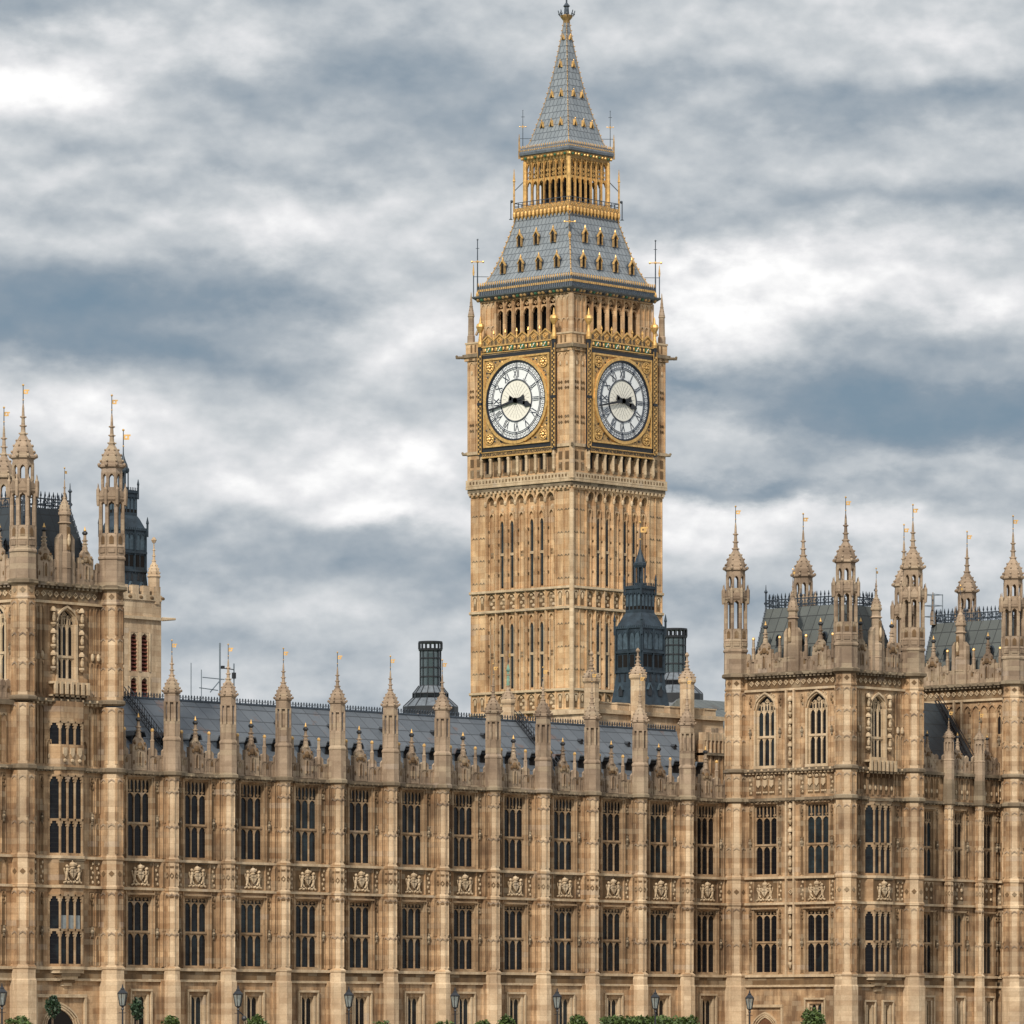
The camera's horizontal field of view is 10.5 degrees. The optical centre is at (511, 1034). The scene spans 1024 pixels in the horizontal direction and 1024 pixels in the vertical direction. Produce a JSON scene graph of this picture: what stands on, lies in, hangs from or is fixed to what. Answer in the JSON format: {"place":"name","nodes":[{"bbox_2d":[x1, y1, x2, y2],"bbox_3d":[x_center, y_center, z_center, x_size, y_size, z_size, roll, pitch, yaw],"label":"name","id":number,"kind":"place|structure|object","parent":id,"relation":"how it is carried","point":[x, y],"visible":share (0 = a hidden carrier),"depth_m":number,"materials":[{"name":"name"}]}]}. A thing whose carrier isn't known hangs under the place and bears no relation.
{"place":"outdoors","nodes":[
{"label":"outdoors","id":0,"kind":"place"},
{"bbox_2d":[0,384,127,1023],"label":"palace tower","id":1,"kind":"structure","parent":0,"point":[61,635],"depth_m":345.24,"materials":[{"name":"stone"}]},
{"bbox_2d":[0,604,6,679],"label":"arched window","id":2,"kind":"structure","parent":1,"relation":"in","point":[3,620],"depth_m":344.38,"materials":[{"name":"stone"}]},
{"bbox_2d":[37,994,86,1023],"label":"doorway","id":3,"kind":"structure","parent":1,"relation":"in","point":[61,1018],"depth_m":345.39,"materials":[{"name":"stone"}]},
{"bbox_2d":[55,606,78,681],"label":"arched window","id":4,"kind":"structure","parent":1,"relation":"in","point":[67,631],"depth_m":345.73,"materials":[{"name":"stone"}]},
{"bbox_2d":[123,537,175,697],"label":"louvre tower","id":5,"kind":"structure","parent":0,"point":[143,619],"depth_m":377.84,"materials":[{"name":"stone"}]},
{"bbox_2d":[98,429,148,593],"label":"ventilation turret","id":6,"kind":"object","parent":5,"relation":"on","point":[136,533],"visible":0.53,"depth_m":378.45,"materials":[{"name":"black metal"}]},
{"bbox_2d":[403,641,457,715],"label":"ventilation turret","id":7,"kind":"object","parent":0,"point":[425,693],"visible":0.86,"depth_m":558.98,"materials":[{"name":"black paint"}]},
{"bbox_2d":[501,653,515,719],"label":"chimney turret","id":8,"kind":"object","parent":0,"point":[508,698],"visible":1,"depth_m":394.75,"materials":[{"name":"stone"}]},
{"bbox_2d":[0,0,1023,716],"label":"sky","id":9,"kind":"structure","parent":0,"point":[252,227],"materials":[{"name":"grey"}]},
{"bbox_2d":[533,698,724,783],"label":"range","id":10,"kind":"structure","parent":0,"point":[709,726],"depth_m":410.06,"materials":[{"name":"stone"}]},
{"bbox_2d":[629,648,646,724],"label":"chimney turret","id":11,"kind":"object","parent":10,"relation":"on","point":[637,684],"visible":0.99,"depth_m":404.97,"materials":[{"name":"stone"}]},
{"bbox_2d":[678,652,695,718],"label":"chimney turret","id":12,"kind":"object","parent":10,"relation":"on","point":[683,679],"visible":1,"depth_m":409.04,"materials":[{"name":"stone"}]},
{"bbox_2d":[612,521,668,705],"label":"ventilation turret","id":13,"kind":"object","parent":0,"point":[642,628],"visible":0.94,"depth_m":429.90,"materials":[{"name":"black metal"}]},
{"bbox_2d":[722,496,926,1023],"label":"palace tower","id":14,"kind":"structure","parent":0,"point":[824,771],"depth_m":389.61,"materials":[{"name":"stone"}]},
{"bbox_2d":[751,908,777,974],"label":"window","id":15,"kind":"structure","parent":14,"relation":"in","point":[765,923],"depth_m":391.38,"materials":[{"name":"glass"}]},
{"bbox_2d":[751,802,778,876],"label":"window","id":16,"kind":"structure","parent":14,"relation":"in","point":[765,818],"depth_m":391.29,"materials":[{"name":"glass"}]},
{"bbox_2d":[753,692,776,768],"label":"arched window","id":17,"kind":"structure","parent":14,"relation":"in","point":[765,715],"depth_m":391.29,"materials":[{"name":"stone"}]},
{"bbox_2d":[746,1005,783,1023],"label":"doorway","id":18,"kind":"structure","parent":14,"relation":"in","point":[770,1019],"depth_m":390.91,"materials":[{"name":"stone"}]},
{"bbox_2d":[804,998,825,1021],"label":"window","id":19,"kind":"structure","parent":14,"relation":"in","point":[822,1007],"depth_m":388.05,"materials":[{"name":"stone"}]},
{"bbox_2d":[802,907,829,973],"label":"window","id":20,"kind":"structure","parent":14,"relation":"in","point":[816,922],"depth_m":388.15,"materials":[{"name":"glass"}]},
{"bbox_2d":[802,800,830,875],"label":"window","id":21,"kind":"structure","parent":14,"relation":"in","point":[816,816],"depth_m":388.15,"materials":[{"name":"glass"}]},
{"bbox_2d":[805,689,828,766],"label":"arched window","id":22,"kind":"structure","parent":14,"relation":"in","point":[816,714],"depth_m":388.15,"materials":[{"name":"stone"}]},
{"bbox_2d":[863,1000,876,1023],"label":"window","id":23,"kind":"structure","parent":14,"relation":"in","point":[867,1010],"depth_m":388.34,"materials":[{"name":"stone"}]},
{"bbox_2d":[869,692,886,759],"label":"arched window","id":24,"kind":"structure","parent":14,"relation":"in","point":[878,711],"depth_m":389.19,"materials":[{"name":"stone"}]},
{"bbox_2d":[881,1000,893,1023],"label":"window","id":25,"kind":"structure","parent":14,"relation":"in","point":[885,1010],"depth_m":389.76,"materials":[{"name":"stone"}]},
{"bbox_2d":[890,515,1023,1023],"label":"palace tower","id":26,"kind":"structure","parent":0,"point":[974,662],"depth_m":400.97,"materials":[{"name":"stone"}]},
{"bbox_2d":[925,593,942,625],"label":"scaffold cage","id":27,"kind":"object","parent":26,"relation":"on","point":[932,616],"visible":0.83,"depth_m":406.99,"materials":[{"name":"silver metal"}]},
{"bbox_2d":[923,695,999,1023],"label":"palace range","id":28,"kind":"structure","parent":0,"point":[960,844],"depth_m":397.77,"materials":[{"name":"stone"}]},
{"bbox_2d":[923,807,935,878],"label":"window","id":29,"kind":"structure","parent":28,"relation":"in","point":[928,845],"depth_m":395.13,"materials":[{"name":"glass"}]},
{"bbox_2d":[923,910,935,974],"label":"window","id":30,"kind":"structure","parent":28,"relation":"in","point":[928,941],"depth_m":395.13,"materials":[{"name":"glass"}]},
{"bbox_2d":[925,995,935,1023],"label":"window","id":31,"kind":"structure","parent":28,"relation":"in","point":[928,1004],"depth_m":395.03,"materials":[{"name":"stone"}]},
{"bbox_2d":[953,809,965,879],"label":"window","id":32,"kind":"structure","parent":28,"relation":"in","point":[958,817],"depth_m":397.74,"materials":[{"name":"stone"}]},
{"bbox_2d":[953,911,965,975],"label":"window","id":33,"kind":"structure","parent":28,"relation":"in","point":[958,919],"depth_m":397.74,"materials":[{"name":"stone"}]},
{"bbox_2d":[954,996,965,1023],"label":"window","id":34,"kind":"structure","parent":28,"relation":"in","point":[959,1007],"depth_m":397.55,"materials":[{"name":"stone"}]},
{"bbox_2d":[983,810,995,880],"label":"window","id":35,"kind":"structure","parent":28,"relation":"in","point":[988,848],"depth_m":400.27,"materials":[{"name":"stone"}]},
{"bbox_2d":[983,912,995,975],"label":"window","id":36,"kind":"structure","parent":28,"relation":"in","point":[988,943],"depth_m":400.27,"materials":[{"name":"stone"}]},
{"bbox_2d":[985,996,994,1023],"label":"window","id":37,"kind":"structure","parent":28,"relation":"in","point":[988,1005],"depth_m":400.08,"materials":[{"name":"stone"}]},
{"bbox_3d":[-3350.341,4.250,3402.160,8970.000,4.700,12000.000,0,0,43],"label":"ground","id":38,"kind":"structure","parent":0,"visible":0},
{"bbox_2d":[455,0,676,720],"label":"clock tower","id":39,"kind":"structure","parent":38,"relation":"on","point":[566,358],"depth_m":490.01,"materials":[{"name":"stone"}]},
{"bbox_2d":[664,628,702,705],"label":"ventilation turret","id":40,"kind":"object","parent":38,"relation":"on","point":[675,652],"visible":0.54,"depth_m":558.96,"materials":[{"name":"black paint"}]},
{"bbox_3d":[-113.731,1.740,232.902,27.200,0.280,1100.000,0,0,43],"label":"terrace","id":41,"kind":"structure","parent":0,"visible":0},
{"bbox_2d":[0,984,6,1023],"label":"lamp post","id":42,"kind":"object","parent":41,"relation":"on","point":[3,993],"visible":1,"depth_m":314.17,"materials":[{"name":"black paint"}]},
{"bbox_2d":[0,678,16,1023],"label":"palace range","id":43,"kind":"structure","parent":41,"relation":"on","point":[6,767],"depth_m":341.80,"materials":[{"name":"stone"}]},
{"bbox_2d":[4,1015,32,1023],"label":"bush","id":44,"kind":"object","parent":41,"relation":"on","point":[22,1019],"visible":1,"depth_m":322.89,"materials":[{"name":"green plant"}]},
{"bbox_2d":[44,995,61,1023],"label":"tree","id":45,"kind":"object","parent":41,"relation":"on","point":[52,1006],"visible":1,"depth_m":325.22,"materials":[{"name":"green plant"}]},
{"bbox_2d":[117,984,127,1023],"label":"lamp post","id":46,"kind":"object","parent":41,"relation":"on","point":[122,993],"visible":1,"depth_m":321.07,"materials":[{"name":"black paint"}]},
{"bbox_2d":[128,997,144,1023],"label":"tree","id":47,"kind":"object","parent":41,"relation":"on","point":[136,1006],"visible":1,"depth_m":330.15,"materials":[{"name":"green plant"}]},
{"bbox_2d":[160,1015,179,1023],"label":"bush","id":48,"kind":"object","parent":41,"relation":"on","point":[169,1019],"visible":1,"depth_m":332.09,"materials":[{"name":"green plant"}]},
{"bbox_2d":[233,986,246,1023],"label":"lamp post","id":49,"kind":"object","parent":41,"relation":"on","point":[238,995],"visible":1,"depth_m":328.02,"materials":[{"name":"black metal"}]},
{"bbox_2d":[245,1014,269,1023],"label":"bush","id":50,"kind":"object","parent":41,"relation":"on","point":[257,1019],"visible":1,"depth_m":337.49,"materials":[{"name":"green plant"}]},
{"bbox_2d":[344,987,353,1023],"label":"lamp post","id":51,"kind":"object","parent":41,"relation":"on","point":[348,996],"visible":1,"depth_m":334.92,"materials":[{"name":"black metal"}]},
{"bbox_2d":[372,1020,389,1023],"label":"bush","id":52,"kind":"object","parent":41,"relation":"on","point":[384,1021],"visible":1,"depth_m":345.72,"materials":[{"name":"green plant"}]},
{"bbox_2d":[117,640,727,1023],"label":"palace range","id":53,"kind":"structure","parent":41,"relation":"on","point":[285,862],"depth_m":369.50,"materials":[{"name":"stone"}]},
{"bbox_2d":[127,775,154,858],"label":"window","id":54,"kind":"structure","parent":53,"relation":"in","point":[139,791],"depth_m":350.58,"materials":[{"name":"glass"}]},
{"bbox_2d":[127,893,154,967],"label":"window","id":55,"kind":"structure","parent":53,"relation":"in","point":[139,909],"depth_m":350.58,"materials":[{"name":"glass"}]},
{"bbox_2d":[129,989,152,1023],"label":"window","id":56,"kind":"structure","parent":53,"relation":"in","point":[144,999],"depth_m":350.66,"materials":[{"name":"stone"}]},
{"bbox_2d":[184,778,211,860],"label":"window","id":57,"kind":"structure","parent":53,"relation":"in","point":[196,794],"depth_m":354.28,"materials":[{"name":"glass"}]},
{"bbox_2d":[184,894,211,968],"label":"window","id":58,"kind":"structure","parent":53,"relation":"in","point":[196,910],"depth_m":354.28,"materials":[{"name":"glass"}]},
{"bbox_2d":[186,989,209,1023],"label":"window","id":59,"kind":"structure","parent":53,"relation":"in","point":[197,1007],"depth_m":354.19,"materials":[{"name":"stone"}]},
{"bbox_2d":[191,643,235,701],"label":"aerial mast","id":60,"kind":"object","parent":53,"relation":"on","point":[233,674],"visible":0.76,"depth_m":367.56,"materials":[{"name":"silver metal"}]},
{"bbox_2d":[240,780,266,862],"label":"window","id":61,"kind":"structure","parent":53,"relation":"in","point":[252,796],"depth_m":357.93,"materials":[{"name":"glass"}]},
{"bbox_2d":[240,896,266,968],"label":"window","id":62,"kind":"structure","parent":53,"relation":"in","point":[252,911],"depth_m":357.93,"materials":[{"name":"glass"}]},
{"bbox_2d":[242,990,264,1023],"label":"window","id":63,"kind":"structure","parent":53,"relation":"in","point":[251,1005],"depth_m":357.75,"materials":[{"name":"stone"}]},
{"bbox_2d":[297,990,318,1023],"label":"window","id":64,"kind":"structure","parent":53,"relation":"in","point":[307,1007],"depth_m":361.62,"materials":[{"name":"stone"}]},
{"bbox_2d":[295,783,321,863],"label":"window","id":65,"kind":"structure","parent":53,"relation":"in","point":[307,799],"depth_m":361.62,"materials":[{"name":"glass"}]},
{"bbox_2d":[295,897,321,969],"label":"window","id":66,"kind":"structure","parent":53,"relation":"in","point":[307,913],"depth_m":361.62,"materials":[{"name":"glass"}]},
{"bbox_2d":[347,785,374,865],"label":"window","id":67,"kind":"structure","parent":53,"relation":"in","point":[360,800],"depth_m":365.34,"materials":[{"name":"glass"}]},
{"bbox_2d":[348,899,374,970],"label":"window","id":68,"kind":"structure","parent":53,"relation":"in","point":[360,913],"depth_m":365.34,"materials":[{"name":"glass"}]},
{"bbox_2d":[351,991,372,1023],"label":"window","id":69,"kind":"structure","parent":53,"relation":"in","point":[360,1005],"depth_m":365.25,"materials":[{"name":"stone"}]},
{"bbox_2d":[401,788,426,867],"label":"window","id":70,"kind":"structure","parent":53,"relation":"in","point":[412,803],"depth_m":369.02,"materials":[{"name":"glass"}]},
{"bbox_2d":[401,900,426,970],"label":"window","id":71,"kind":"structure","parent":53,"relation":"in","point":[412,914],"depth_m":369.02,"materials":[{"name":"glass"}]},
{"bbox_2d":[403,991,424,1023],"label":"window","id":72,"kind":"structure","parent":53,"relation":"in","point":[411,1006],"depth_m":368.93,"materials":[{"name":"stone"}]},
{"bbox_2d":[452,790,477,868],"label":"window","id":73,"kind":"structure","parent":53,"relation":"in","point":[464,805],"depth_m":372.73,"materials":[{"name":"glass"}]},
{"bbox_2d":[453,901,477,971],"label":"window","id":74,"kind":"structure","parent":53,"relation":"in","point":[464,916],"depth_m":372.69,"materials":[{"name":"glass"}]},
{"bbox_2d":[456,992,475,1023],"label":"window","id":75,"kind":"structure","parent":53,"relation":"in","point":[466,1010],"depth_m":372.73,"materials":[{"name":"stone"}]},
{"bbox_2d":[503,793,527,870],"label":"window","id":76,"kind":"structure","parent":53,"relation":"in","point":[514,806],"depth_m":376.39,"materials":[{"name":"glass"}]},
{"bbox_2d":[503,903,527,971],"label":"window","id":77,"kind":"structure","parent":53,"relation":"in","point":[514,916],"depth_m":376.39,"materials":[{"name":"glass"}]},
{"bbox_2d":[506,992,525,1023],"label":"window","id":78,"kind":"structure","parent":53,"relation":"in","point":[516,1007],"depth_m":376.39,"materials":[{"name":"stone"}]},
{"bbox_2d":[553,795,576,872],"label":"window","id":79,"kind":"structure","parent":53,"relation":"in","point":[564,810],"depth_m":380.08,"materials":[{"name":"glass"}]},
{"bbox_2d":[553,904,576,972],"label":"window","id":80,"kind":"structure","parent":53,"relation":"in","point":[564,918],"depth_m":380.08,"materials":[{"name":"glass"}]},
{"bbox_2d":[555,992,575,1023],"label":"window","id":81,"kind":"structure","parent":53,"relation":"in","point":[565,1010],"depth_m":380.08,"materials":[{"name":"stone"}]},
{"bbox_2d":[582,651,600,723],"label":"chimney turret","id":82,"kind":"object","parent":53,"relation":"attached to","point":[588,678],"visible":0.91,"depth_m":401.24,"materials":[{"name":"stone"}]},
{"bbox_2d":[601,797,625,873],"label":"window","id":83,"kind":"structure","parent":53,"relation":"in","point":[612,811],"depth_m":383.81,"materials":[{"name":"glass"}]},
{"bbox_2d":[602,905,625,973],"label":"window","id":84,"kind":"structure","parent":53,"relation":"in","point":[612,918],"depth_m":383.81,"materials":[{"name":"glass"}]},
{"bbox_2d":[604,993,623,1016],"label":"window","id":85,"kind":"structure","parent":53,"relation":"in","point":[611,1006],"depth_m":383.72,"materials":[{"name":"stone"}]},
{"bbox_2d":[649,800,672,875],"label":"window","id":86,"kind":"structure","parent":53,"relation":"in","point":[660,813],"depth_m":387.48,"materials":[{"name":"glass"}]},
{"bbox_2d":[649,906,672,973],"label":"window","id":87,"kind":"structure","parent":53,"relation":"in","point":[660,920],"depth_m":387.48,"materials":[{"name":"glass"}]},
{"bbox_2d":[651,993,670,1019],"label":"window","id":88,"kind":"structure","parent":53,"relation":"in","point":[664,1008],"depth_m":387.48,"materials":[{"name":"stone"}]},
{"bbox_2d":[696,802,718,876],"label":"window","id":89,"kind":"structure","parent":53,"relation":"in","point":[707,816],"depth_m":391.19,"materials":[{"name":"glass"}]},
{"bbox_2d":[696,908,718,974],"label":"window","id":90,"kind":"structure","parent":53,"relation":"in","point":[707,921],"depth_m":391.19,"materials":[{"name":"glass"}]},
{"bbox_2d":[698,994,717,1023],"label":"window","id":91,"kind":"structure","parent":53,"relation":"in","point":[705,1008],"depth_m":391.10,"materials":[{"name":"stone"}]},
{"bbox_2d":[435,1020,453,1023],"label":"bush","id":92,"kind":"object","parent":41,"relation":"on","point":[442,1022],"visible":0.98,"depth_m":350.08,"materials":[{"name":"green plant"}]},
{"bbox_2d":[450,988,459,1023],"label":"lamp post","id":93,"kind":"object","parent":41,"relation":"on","point":[455,996],"visible":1,"depth_m":341.83,"materials":[{"name":"black metal"}]},
{"bbox_2d":[475,1019,490,1023],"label":"bush","id":94,"kind":"object","parent":41,"relation":"on","point":[485,1021],"visible":1,"depth_m":352.39,"materials":[{"name":"green plant"}]},
{"bbox_2d":[496,1013,515,1023],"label":"bush","id":95,"kind":"object","parent":41,"relation":"on","point":[505,1019],"visible":1,"depth_m":354.04,"materials":[{"name":"green plant"}]},
{"bbox_2d":[553,988,561,1023],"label":"lamp post","id":96,"kind":"object","parent":41,"relation":"on","point":[557,997],"visible":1,"depth_m":348.74,"materials":[{"name":"black metal"}]},
{"bbox_2d":[567,1014,587,1023],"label":"bush","id":97,"kind":"object","parent":41,"relation":"on","point":[577,1019],"visible":1,"depth_m":359.05,"materials":[{"name":"green plant"}]},
{"bbox_2d":[599,1014,699,1023],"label":"hedge","id":98,"kind":"object","parent":41,"relation":"on","point":[641,1019],"visible":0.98,"depth_m":363.80,"materials":[{"name":"green plant"}]},
{"bbox_2d":[651,989,659,1023],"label":"lamp post","id":99,"kind":"object","parent":41,"relation":"on","point":[655,998],"visible":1,"depth_m":355.65,"materials":[{"name":"black metal"}]},
{"bbox_2d":[745,990,753,1023],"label":"lamp post","id":100,"kind":"object","parent":41,"relation":"on","point":[749,998],"visible":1,"depth_m":362.57,"materials":[{"name":"black metal"}]},
{"bbox_2d":[800,1007,826,1023],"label":"bush","id":101,"kind":"object","parent":41,"relation":"on","point":[812,1017],"visible":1,"depth_m":376.61,"materials":[{"name":"green plant"}]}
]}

